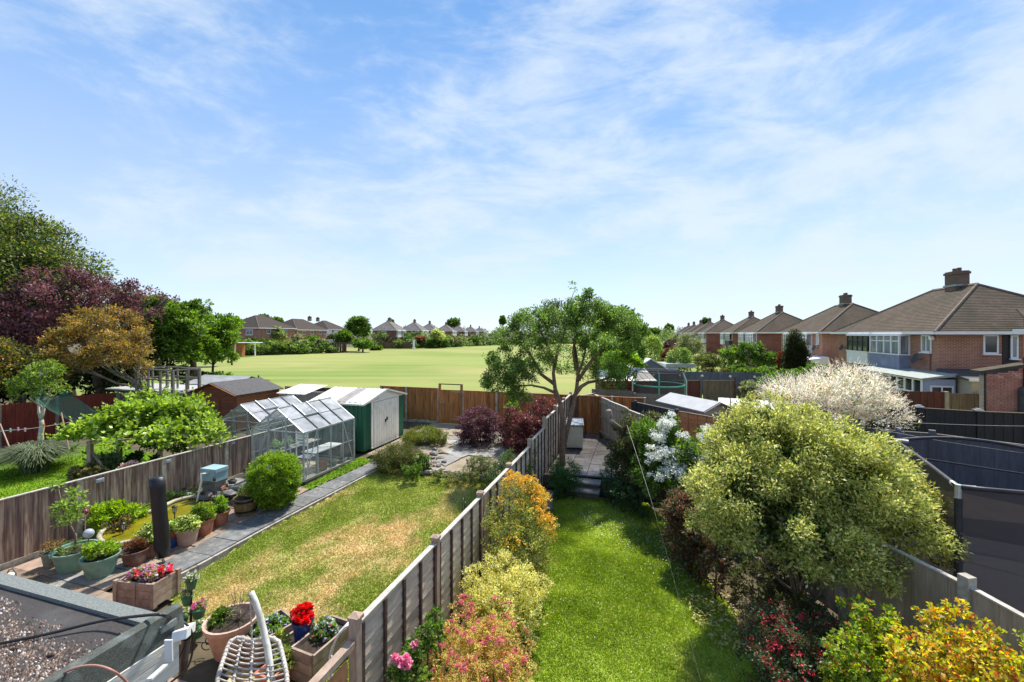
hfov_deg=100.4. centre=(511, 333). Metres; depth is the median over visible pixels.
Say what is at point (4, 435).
garden cane
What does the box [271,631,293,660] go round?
wooden planter
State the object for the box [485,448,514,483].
white edged shrub
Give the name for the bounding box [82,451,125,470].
border plants
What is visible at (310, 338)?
distant tree
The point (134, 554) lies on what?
plant pot
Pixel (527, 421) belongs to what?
red maple
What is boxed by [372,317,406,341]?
brick house
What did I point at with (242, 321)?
distant tree
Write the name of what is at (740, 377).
slate blue fence
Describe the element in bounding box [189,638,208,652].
scroll stand
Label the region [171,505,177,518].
solar lantern
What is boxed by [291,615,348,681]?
wooden planter
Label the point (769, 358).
background shrub
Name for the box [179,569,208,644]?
flower tower
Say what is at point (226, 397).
timber shed
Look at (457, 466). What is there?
terrace
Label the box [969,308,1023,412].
brick garage
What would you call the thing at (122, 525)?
solar lantern
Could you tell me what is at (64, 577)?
patio weeds
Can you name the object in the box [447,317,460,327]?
distant tree
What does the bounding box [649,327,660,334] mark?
distant tree
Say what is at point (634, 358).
lime bush
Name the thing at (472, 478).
rockery edge plants
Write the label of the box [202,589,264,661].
plant pot
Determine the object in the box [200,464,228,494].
pond filter box
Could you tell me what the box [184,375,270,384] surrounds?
lead roofed shed
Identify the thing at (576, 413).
end fence
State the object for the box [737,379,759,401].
background shrub
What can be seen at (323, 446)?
slatted bench
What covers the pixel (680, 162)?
sky
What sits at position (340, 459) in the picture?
plant pot
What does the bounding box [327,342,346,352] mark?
field edge fence
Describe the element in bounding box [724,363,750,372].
background shrub
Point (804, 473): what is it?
variegated bush
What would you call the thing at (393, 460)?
yew mound
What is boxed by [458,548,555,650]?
cream euonymus
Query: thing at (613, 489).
shrub
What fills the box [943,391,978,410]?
pale brown fence
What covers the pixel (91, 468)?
border plants
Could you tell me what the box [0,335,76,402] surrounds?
maple shrub
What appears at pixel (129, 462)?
pink hydrangea head
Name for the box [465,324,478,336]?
brick house
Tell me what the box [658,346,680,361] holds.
background shrub
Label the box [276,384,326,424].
lean to shed
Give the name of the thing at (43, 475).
lawn
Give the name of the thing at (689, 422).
brown lap fence
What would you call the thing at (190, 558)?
slab path
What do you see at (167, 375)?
pergola
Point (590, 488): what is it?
garden steps
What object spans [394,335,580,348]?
field hedge
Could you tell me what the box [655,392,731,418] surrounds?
garden shed
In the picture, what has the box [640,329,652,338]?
distant tree
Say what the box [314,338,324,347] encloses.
distant tree
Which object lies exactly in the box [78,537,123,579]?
plant pot
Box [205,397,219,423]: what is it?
door
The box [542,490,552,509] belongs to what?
plant pot
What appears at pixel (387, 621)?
garden fence
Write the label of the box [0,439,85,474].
ornamental grass
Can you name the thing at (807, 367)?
background shrub
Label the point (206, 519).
plant pot
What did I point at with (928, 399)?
dark red fence
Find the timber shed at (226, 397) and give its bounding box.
[184,375,283,430]
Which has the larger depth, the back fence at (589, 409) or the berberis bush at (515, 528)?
the back fence at (589, 409)
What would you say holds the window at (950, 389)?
in the brick house at (953, 331)
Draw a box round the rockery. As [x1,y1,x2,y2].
[424,442,446,468]
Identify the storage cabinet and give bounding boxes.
[566,418,583,448]
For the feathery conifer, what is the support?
on the lawn at (639, 655)
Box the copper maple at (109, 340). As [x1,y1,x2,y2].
[29,303,155,390]
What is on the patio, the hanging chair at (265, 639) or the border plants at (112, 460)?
the hanging chair at (265, 639)
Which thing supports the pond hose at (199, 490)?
attached to the pond filter box
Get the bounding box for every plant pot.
[35,537,64,568]
[48,537,97,574]
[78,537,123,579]
[119,535,149,566]
[133,521,169,558]
[169,519,177,538]
[171,537,176,547]
[172,513,202,546]
[189,500,216,536]
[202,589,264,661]
[211,494,229,526]
[289,601,314,642]
[318,458,328,470]
[328,459,337,465]
[335,457,346,462]
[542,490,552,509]
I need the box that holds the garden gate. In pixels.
[438,383,462,424]
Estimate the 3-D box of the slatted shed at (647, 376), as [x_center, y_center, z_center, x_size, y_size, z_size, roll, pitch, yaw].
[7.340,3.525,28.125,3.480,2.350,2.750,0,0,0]
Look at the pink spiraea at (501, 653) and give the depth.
5.45 m
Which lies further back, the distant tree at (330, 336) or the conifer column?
the distant tree at (330, 336)
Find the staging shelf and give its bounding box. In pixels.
[263,438,321,464]
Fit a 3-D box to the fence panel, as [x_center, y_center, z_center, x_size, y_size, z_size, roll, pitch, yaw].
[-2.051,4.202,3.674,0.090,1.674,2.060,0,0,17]
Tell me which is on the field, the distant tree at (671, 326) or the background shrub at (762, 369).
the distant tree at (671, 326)
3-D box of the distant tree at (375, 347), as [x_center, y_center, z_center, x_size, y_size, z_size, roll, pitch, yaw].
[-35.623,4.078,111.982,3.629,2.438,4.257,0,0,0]
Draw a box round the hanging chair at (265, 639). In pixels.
[215,590,289,681]
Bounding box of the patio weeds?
[29,567,105,592]
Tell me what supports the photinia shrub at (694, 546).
on the lawn at (639, 655)
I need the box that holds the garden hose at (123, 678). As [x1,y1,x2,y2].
[63,664,127,681]
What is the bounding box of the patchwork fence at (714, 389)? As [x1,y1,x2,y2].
[672,376,804,401]
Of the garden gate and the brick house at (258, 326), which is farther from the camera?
the brick house at (258, 326)
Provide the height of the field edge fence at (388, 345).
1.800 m
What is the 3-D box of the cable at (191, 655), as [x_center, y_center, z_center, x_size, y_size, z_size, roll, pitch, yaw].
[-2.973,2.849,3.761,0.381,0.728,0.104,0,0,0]
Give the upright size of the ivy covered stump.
2.860 m
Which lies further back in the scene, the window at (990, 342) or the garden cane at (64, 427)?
the window at (990, 342)
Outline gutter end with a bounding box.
[146,622,195,680]
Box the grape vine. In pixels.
[37,379,236,454]
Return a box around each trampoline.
[632,369,686,394]
[892,436,1023,612]
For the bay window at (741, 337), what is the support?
in the brick house at (765, 330)
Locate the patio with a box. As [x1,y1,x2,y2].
[1,478,310,681]
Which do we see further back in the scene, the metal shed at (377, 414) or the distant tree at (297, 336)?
the distant tree at (297, 336)
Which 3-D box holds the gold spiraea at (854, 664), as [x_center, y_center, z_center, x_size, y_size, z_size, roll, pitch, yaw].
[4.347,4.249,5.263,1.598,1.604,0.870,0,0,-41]
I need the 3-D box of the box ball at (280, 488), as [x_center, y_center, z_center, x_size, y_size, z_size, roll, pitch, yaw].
[-6.596,4.047,11.836,1.498,1.658,1.623,0,0,0]
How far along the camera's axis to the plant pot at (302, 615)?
6.41 m
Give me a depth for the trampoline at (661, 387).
24.99 m
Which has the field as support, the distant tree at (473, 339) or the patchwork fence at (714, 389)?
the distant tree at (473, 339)
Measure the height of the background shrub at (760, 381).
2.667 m
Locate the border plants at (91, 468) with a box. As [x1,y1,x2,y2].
[65,461,109,481]
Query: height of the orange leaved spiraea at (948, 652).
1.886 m
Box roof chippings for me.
[0,596,121,681]
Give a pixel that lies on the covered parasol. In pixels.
(160, 523)
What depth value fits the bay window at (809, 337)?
42.02 m
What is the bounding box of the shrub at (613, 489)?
[598,452,654,518]
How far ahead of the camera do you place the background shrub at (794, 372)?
25.86 m
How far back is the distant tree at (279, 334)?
97.39 m
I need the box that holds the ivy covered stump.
[604,408,666,499]
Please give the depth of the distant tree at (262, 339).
90.74 m
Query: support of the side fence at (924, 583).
on the ground at (204, 665)
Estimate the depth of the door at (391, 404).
18.16 m
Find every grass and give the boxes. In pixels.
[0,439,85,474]
[302,456,369,488]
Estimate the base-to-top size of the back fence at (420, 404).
1.971 m
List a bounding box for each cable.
[0,613,185,681]
[170,621,193,681]
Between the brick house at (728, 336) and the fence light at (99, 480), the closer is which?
the fence light at (99, 480)
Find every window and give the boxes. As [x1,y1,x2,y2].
[246,329,252,334]
[725,334,731,339]
[738,334,744,340]
[745,334,756,341]
[800,335,811,344]
[815,334,818,344]
[847,336,868,351]
[869,336,909,353]
[918,335,931,353]
[930,385,953,392]
[982,335,1001,354]
[1009,335,1020,359]
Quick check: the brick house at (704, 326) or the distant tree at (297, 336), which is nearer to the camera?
the distant tree at (297, 336)
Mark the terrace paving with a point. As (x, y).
(457, 452)
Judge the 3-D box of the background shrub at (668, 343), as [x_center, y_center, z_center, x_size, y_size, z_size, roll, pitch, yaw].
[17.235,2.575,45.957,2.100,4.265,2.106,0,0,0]
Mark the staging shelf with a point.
(310, 440)
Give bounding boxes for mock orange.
[627,410,726,510]
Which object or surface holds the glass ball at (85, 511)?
on the patio
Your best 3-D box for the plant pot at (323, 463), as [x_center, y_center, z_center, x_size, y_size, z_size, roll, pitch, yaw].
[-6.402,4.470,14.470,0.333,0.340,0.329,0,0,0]
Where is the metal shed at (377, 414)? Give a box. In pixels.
[307,387,406,451]
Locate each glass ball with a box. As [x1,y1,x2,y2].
[82,509,88,529]
[82,529,94,543]
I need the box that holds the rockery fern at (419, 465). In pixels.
[400,451,431,480]
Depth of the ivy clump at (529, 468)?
12.37 m
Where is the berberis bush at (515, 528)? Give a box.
[480,469,559,599]
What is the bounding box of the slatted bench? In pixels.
[302,442,341,471]
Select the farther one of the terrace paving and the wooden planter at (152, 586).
the terrace paving
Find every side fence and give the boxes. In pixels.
[594,394,712,519]
[719,495,1023,681]
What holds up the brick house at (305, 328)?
on the ground at (204, 665)
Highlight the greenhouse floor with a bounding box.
[299,457,347,479]
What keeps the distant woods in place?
on the ground at (204, 665)
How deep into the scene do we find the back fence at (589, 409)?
19.72 m
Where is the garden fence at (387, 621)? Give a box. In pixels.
[347,391,571,681]
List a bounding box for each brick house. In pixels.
[237,315,296,341]
[282,316,328,339]
[314,317,344,335]
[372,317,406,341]
[404,319,428,335]
[423,320,438,333]
[439,322,456,335]
[453,323,467,337]
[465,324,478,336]
[476,326,485,336]
[676,322,689,336]
[679,322,695,338]
[683,320,703,347]
[689,317,713,344]
[697,315,733,353]
[718,310,760,348]
[735,304,801,366]
[771,293,878,381]
[831,267,1023,393]
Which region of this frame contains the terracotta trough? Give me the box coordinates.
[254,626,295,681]
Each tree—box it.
[0,173,134,397]
[0,262,180,393]
[2,358,72,441]
[109,291,213,376]
[185,311,243,372]
[231,315,245,364]
[239,337,257,345]
[253,337,282,342]
[270,325,287,339]
[272,316,284,321]
[287,332,303,342]
[295,339,309,343]
[302,334,319,341]
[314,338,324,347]
[325,333,334,339]
[332,329,353,343]
[344,315,372,350]
[350,337,373,351]
[369,344,383,350]
[414,335,425,342]
[423,339,449,347]
[429,328,445,347]
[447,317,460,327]
[449,335,461,342]
[469,336,479,342]
[478,280,644,465]
[498,315,506,338]
[591,305,649,366]
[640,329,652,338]
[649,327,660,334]
[651,326,682,361]
[664,323,673,331]
[701,317,707,323]
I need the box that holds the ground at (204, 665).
[0,333,894,681]
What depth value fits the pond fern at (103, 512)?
10.40 m
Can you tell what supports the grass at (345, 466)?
on the grass strip
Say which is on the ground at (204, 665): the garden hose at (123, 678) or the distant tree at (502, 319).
the distant tree at (502, 319)
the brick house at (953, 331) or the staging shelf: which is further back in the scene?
the brick house at (953, 331)
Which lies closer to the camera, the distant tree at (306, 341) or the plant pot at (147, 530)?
the plant pot at (147, 530)
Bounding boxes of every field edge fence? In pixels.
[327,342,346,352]
[377,342,411,348]
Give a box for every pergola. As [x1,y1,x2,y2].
[86,426,192,471]
[135,366,200,397]
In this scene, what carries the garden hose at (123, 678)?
on the flat roof
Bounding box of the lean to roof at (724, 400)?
[718,397,795,423]
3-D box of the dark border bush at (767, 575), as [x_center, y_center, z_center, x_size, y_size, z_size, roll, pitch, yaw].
[4.846,4.710,8.355,1.987,0.880,3.077,0,0,0]
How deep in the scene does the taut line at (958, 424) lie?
13.00 m
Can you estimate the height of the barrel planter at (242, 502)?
0.774 m
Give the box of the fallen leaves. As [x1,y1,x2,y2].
[675,567,756,656]
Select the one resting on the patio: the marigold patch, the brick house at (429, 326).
the marigold patch
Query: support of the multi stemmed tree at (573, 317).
on the ground at (204, 665)
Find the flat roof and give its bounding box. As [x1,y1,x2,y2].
[0,572,183,681]
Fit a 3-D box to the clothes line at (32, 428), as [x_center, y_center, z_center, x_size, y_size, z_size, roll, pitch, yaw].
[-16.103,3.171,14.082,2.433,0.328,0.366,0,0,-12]
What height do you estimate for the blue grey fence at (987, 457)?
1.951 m
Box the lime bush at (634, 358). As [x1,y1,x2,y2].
[594,341,647,390]
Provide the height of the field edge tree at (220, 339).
6.462 m
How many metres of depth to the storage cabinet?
16.61 m
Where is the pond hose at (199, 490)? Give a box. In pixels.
[196,472,207,501]
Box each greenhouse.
[219,395,310,442]
[251,397,354,485]
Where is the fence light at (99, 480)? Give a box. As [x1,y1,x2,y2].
[96,477,103,482]
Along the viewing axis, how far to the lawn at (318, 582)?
9.48 m
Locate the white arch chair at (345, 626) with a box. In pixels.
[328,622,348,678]
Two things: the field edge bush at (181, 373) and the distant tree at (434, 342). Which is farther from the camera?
the distant tree at (434, 342)
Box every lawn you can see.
[0,444,152,498]
[171,470,489,681]
[518,495,762,681]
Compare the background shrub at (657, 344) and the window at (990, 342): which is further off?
the background shrub at (657, 344)
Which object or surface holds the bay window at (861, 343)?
in the brick house at (953, 331)
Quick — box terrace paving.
[430,427,511,471]
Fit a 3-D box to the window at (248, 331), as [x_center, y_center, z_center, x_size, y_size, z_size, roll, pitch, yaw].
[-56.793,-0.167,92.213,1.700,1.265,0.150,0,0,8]
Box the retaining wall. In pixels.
[544,473,670,499]
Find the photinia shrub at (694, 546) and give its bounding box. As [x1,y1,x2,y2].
[659,485,735,600]
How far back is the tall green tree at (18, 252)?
25.85 m
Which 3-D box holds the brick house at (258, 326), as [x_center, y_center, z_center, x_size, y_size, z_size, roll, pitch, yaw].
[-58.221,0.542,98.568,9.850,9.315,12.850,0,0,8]
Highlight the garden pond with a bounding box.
[96,495,217,548]
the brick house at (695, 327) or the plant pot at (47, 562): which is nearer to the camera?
the plant pot at (47, 562)
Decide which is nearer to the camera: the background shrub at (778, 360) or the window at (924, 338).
the window at (924, 338)
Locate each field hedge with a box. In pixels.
[226,340,338,355]
[368,330,494,344]
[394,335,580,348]
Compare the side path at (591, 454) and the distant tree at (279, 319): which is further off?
the distant tree at (279, 319)
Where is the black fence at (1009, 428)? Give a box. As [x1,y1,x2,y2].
[842,404,1023,443]
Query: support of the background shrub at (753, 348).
on the ground at (204, 665)
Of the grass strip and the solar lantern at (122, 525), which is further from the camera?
the grass strip
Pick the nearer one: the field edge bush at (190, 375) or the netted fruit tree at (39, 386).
the netted fruit tree at (39, 386)
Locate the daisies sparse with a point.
(626, 597)
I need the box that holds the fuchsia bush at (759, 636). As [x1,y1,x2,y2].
[727,594,842,681]
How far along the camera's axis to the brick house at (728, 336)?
76.29 m
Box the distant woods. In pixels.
[361,325,682,337]
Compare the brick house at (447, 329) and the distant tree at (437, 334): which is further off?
the brick house at (447, 329)
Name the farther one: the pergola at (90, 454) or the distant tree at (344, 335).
the distant tree at (344, 335)
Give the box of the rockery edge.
[421,470,482,479]
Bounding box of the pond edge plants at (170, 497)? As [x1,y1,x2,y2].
[143,485,202,508]
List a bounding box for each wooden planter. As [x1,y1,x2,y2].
[113,562,180,608]
[241,609,292,667]
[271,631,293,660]
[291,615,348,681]
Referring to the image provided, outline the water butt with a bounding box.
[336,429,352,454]
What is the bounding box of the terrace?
[367,423,533,473]
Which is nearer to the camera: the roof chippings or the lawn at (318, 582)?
the roof chippings
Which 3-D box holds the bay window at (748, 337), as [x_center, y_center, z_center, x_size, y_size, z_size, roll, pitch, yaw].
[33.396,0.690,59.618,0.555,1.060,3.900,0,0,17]
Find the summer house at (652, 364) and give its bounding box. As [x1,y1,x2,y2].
[628,358,694,372]
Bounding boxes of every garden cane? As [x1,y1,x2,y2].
[0,423,9,446]
[61,412,69,449]
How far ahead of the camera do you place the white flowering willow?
12.04 m
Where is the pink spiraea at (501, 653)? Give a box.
[412,593,538,681]
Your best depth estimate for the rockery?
15.46 m
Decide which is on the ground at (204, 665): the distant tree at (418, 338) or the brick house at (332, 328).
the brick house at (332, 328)
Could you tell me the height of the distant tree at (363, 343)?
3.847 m
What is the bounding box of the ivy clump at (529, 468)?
[527,447,536,485]
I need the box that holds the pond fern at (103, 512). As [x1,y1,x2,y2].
[83,497,150,538]
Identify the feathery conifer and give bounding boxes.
[545,455,583,500]
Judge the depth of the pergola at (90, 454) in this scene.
12.91 m
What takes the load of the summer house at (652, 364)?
on the ground at (204, 665)
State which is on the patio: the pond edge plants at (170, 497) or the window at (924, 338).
the pond edge plants at (170, 497)
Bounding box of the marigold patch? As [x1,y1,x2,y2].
[99,513,133,533]
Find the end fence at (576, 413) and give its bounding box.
[572,393,595,417]
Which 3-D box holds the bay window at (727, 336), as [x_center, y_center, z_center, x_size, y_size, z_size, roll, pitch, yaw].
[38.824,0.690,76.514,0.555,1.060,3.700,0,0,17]
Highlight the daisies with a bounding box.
[584,503,686,598]
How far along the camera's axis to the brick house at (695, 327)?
129.50 m
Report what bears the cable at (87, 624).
attached to the flat roof
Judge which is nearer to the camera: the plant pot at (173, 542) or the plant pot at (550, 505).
the plant pot at (173, 542)
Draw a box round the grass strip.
[301,457,368,488]
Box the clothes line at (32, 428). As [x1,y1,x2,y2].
[0,422,69,431]
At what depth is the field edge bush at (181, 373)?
30.70 m
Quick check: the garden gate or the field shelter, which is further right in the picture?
the garden gate
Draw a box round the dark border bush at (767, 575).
[696,533,828,636]
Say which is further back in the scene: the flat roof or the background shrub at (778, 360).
the background shrub at (778, 360)
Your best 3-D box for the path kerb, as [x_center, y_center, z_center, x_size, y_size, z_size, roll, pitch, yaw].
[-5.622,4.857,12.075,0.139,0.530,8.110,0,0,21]
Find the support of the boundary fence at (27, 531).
on the ground at (204, 665)
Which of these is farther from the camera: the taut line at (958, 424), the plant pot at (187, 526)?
the taut line at (958, 424)
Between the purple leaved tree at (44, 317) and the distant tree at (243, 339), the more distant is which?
the distant tree at (243, 339)
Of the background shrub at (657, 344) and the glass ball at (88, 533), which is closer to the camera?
the glass ball at (88, 533)
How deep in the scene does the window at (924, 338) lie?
23.75 m
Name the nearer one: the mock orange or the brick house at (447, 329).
the mock orange
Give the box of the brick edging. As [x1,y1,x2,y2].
[414,439,446,445]
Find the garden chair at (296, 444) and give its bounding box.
[295,431,314,468]
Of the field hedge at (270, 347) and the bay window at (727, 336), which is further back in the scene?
the field hedge at (270, 347)
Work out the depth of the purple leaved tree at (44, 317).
22.77 m
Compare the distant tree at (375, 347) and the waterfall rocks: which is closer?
the waterfall rocks
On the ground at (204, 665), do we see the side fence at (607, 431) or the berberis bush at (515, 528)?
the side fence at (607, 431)
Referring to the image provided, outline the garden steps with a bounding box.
[564,478,600,498]
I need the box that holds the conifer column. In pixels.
[779,329,812,374]
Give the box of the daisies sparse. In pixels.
[554,518,736,675]
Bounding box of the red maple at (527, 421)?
[496,394,556,454]
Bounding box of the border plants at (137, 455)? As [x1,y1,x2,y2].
[116,448,161,466]
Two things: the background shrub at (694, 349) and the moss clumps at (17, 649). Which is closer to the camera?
the moss clumps at (17, 649)
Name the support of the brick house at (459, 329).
on the ground at (204, 665)
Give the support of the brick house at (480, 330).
on the ground at (204, 665)
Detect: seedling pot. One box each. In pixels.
[270,439,282,451]
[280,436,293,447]
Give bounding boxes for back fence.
[380,385,437,422]
[462,390,645,433]
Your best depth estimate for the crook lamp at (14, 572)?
7.60 m
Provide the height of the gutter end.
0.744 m
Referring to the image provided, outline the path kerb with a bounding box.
[181,470,376,578]
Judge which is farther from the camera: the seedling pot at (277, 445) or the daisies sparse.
the seedling pot at (277, 445)
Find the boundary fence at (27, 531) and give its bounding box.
[0,420,312,571]
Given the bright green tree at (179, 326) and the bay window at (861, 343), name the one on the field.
the bright green tree at (179, 326)
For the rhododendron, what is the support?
on the ground at (204, 665)
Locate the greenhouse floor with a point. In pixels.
(311, 471)
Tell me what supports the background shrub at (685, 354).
on the ground at (204, 665)
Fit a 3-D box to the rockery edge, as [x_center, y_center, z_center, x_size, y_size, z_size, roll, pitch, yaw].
[-1.685,4.624,13.870,2.722,0.249,0.364,0,0,13]
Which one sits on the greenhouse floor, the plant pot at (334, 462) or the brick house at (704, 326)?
the plant pot at (334, 462)
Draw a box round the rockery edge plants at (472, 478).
[430,468,491,484]
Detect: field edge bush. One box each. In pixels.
[170,364,189,380]
[180,374,206,384]
[201,371,233,375]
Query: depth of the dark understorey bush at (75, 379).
24.64 m
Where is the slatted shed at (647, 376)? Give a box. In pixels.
[595,367,656,396]
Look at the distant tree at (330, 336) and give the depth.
104.87 m
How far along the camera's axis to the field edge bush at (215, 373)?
31.20 m
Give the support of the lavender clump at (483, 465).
on the rockery edge
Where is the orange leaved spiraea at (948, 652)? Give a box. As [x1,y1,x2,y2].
[877,597,1023,681]
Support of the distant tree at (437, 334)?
on the field
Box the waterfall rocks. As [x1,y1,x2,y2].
[195,478,239,500]
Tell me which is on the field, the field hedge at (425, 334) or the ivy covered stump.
the field hedge at (425, 334)
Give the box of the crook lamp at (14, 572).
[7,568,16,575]
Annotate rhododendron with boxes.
[384,604,447,681]
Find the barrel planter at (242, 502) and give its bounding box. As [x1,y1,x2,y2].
[232,485,256,515]
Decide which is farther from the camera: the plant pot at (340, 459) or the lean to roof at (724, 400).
the lean to roof at (724, 400)
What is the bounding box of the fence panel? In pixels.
[309,640,354,681]
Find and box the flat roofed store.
[105,383,202,405]
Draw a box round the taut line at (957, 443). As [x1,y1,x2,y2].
[883,430,1021,452]
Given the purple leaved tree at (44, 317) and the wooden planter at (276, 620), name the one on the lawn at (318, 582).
the wooden planter at (276, 620)
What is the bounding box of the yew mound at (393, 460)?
[369,440,427,476]
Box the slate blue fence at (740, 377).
[642,371,783,393]
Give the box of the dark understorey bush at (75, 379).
[0,348,178,404]
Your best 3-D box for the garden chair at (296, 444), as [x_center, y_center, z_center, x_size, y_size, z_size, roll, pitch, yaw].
[-6.953,3.960,14.374,0.500,1.360,0.380,0,0,17]
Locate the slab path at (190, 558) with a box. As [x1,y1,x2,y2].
[159,461,378,571]
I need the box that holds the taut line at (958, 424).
[906,422,997,425]
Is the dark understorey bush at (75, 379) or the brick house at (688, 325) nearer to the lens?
the dark understorey bush at (75, 379)
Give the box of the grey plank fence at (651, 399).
[592,389,802,419]
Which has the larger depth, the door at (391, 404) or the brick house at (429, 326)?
the brick house at (429, 326)
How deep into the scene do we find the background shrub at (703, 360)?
36.48 m
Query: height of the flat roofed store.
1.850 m
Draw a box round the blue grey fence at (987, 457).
[837,425,1023,489]
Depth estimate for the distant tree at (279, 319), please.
149.16 m
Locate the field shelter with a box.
[231,342,262,355]
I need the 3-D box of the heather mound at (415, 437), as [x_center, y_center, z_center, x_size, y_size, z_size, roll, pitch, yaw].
[-3.506,4.208,17.590,1.979,0.848,1.708,0,0,0]
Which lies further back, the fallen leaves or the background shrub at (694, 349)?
the background shrub at (694, 349)
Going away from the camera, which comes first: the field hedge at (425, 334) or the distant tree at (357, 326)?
the distant tree at (357, 326)
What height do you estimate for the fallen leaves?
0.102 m
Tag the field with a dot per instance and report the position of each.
(433, 367)
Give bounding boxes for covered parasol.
[148,475,170,561]
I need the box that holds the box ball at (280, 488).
[244,449,303,509]
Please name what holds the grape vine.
on the pergola at (90, 454)
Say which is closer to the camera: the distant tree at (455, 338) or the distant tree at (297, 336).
the distant tree at (297, 336)
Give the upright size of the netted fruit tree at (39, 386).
3.796 m
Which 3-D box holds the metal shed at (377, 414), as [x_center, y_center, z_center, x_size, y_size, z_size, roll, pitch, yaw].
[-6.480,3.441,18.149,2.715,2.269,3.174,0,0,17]
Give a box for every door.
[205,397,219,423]
[373,400,385,446]
[386,397,396,441]
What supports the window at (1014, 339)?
in the brick house at (953, 331)
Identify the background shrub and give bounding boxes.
[640,335,664,361]
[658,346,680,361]
[662,337,679,349]
[664,345,693,371]
[673,332,707,371]
[692,352,723,371]
[702,367,728,371]
[717,346,748,368]
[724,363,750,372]
[729,340,765,365]
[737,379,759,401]
[749,365,778,372]
[750,350,777,367]
[756,373,786,404]
[765,368,814,397]
[775,351,782,372]
[799,362,832,399]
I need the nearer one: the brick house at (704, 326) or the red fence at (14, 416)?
the red fence at (14, 416)
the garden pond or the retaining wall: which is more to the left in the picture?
the garden pond
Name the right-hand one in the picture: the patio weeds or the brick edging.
the brick edging
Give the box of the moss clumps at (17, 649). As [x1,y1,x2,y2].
[0,629,54,657]
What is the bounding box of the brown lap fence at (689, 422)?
[675,409,766,461]
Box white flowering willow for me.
[753,356,923,434]
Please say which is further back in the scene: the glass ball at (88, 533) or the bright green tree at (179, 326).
the bright green tree at (179, 326)
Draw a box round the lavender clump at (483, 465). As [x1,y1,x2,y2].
[460,455,494,476]
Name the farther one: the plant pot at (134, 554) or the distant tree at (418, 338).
the distant tree at (418, 338)
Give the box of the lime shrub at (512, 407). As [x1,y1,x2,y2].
[505,399,520,424]
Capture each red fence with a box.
[0,391,119,448]
[817,390,943,420]
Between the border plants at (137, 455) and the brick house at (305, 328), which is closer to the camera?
the border plants at (137, 455)
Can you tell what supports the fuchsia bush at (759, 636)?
on the lawn at (639, 655)
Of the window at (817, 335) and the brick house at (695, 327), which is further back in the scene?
the brick house at (695, 327)
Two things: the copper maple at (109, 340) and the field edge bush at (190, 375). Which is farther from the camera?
the field edge bush at (190, 375)
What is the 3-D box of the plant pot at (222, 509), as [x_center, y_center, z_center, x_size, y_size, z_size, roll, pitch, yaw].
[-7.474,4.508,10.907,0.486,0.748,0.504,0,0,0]
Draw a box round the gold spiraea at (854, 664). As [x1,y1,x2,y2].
[815,592,915,681]
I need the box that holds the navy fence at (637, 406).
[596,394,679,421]
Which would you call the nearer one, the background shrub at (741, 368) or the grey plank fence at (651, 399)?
the grey plank fence at (651, 399)
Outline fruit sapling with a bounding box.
[47,478,89,549]
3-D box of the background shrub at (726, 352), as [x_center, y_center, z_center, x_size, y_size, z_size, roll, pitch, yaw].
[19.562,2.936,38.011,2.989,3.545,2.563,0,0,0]
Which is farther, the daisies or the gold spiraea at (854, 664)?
the daisies
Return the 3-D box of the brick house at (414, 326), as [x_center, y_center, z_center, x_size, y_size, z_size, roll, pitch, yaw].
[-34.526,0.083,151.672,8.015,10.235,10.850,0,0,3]
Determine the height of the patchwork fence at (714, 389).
2.200 m
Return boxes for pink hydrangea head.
[124,460,136,466]
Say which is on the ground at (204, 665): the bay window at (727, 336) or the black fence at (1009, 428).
the black fence at (1009, 428)
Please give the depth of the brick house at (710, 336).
91.50 m
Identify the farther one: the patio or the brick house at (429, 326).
the brick house at (429, 326)
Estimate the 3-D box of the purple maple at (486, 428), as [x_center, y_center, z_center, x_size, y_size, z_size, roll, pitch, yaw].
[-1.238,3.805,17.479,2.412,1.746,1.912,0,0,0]
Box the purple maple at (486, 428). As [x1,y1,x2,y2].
[453,403,504,447]
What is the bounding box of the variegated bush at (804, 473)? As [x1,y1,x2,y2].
[678,388,974,606]
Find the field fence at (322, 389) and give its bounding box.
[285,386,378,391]
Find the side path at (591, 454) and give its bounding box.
[548,432,647,480]
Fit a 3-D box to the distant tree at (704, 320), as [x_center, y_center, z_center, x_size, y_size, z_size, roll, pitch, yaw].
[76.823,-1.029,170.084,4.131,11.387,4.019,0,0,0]
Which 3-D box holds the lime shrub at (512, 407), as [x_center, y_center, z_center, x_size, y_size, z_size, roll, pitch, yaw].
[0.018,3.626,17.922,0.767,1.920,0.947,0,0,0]
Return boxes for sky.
[0,0,1023,332]
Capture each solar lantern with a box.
[119,522,126,533]
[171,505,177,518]
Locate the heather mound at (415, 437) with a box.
[400,424,448,446]
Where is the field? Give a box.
[51,344,816,417]

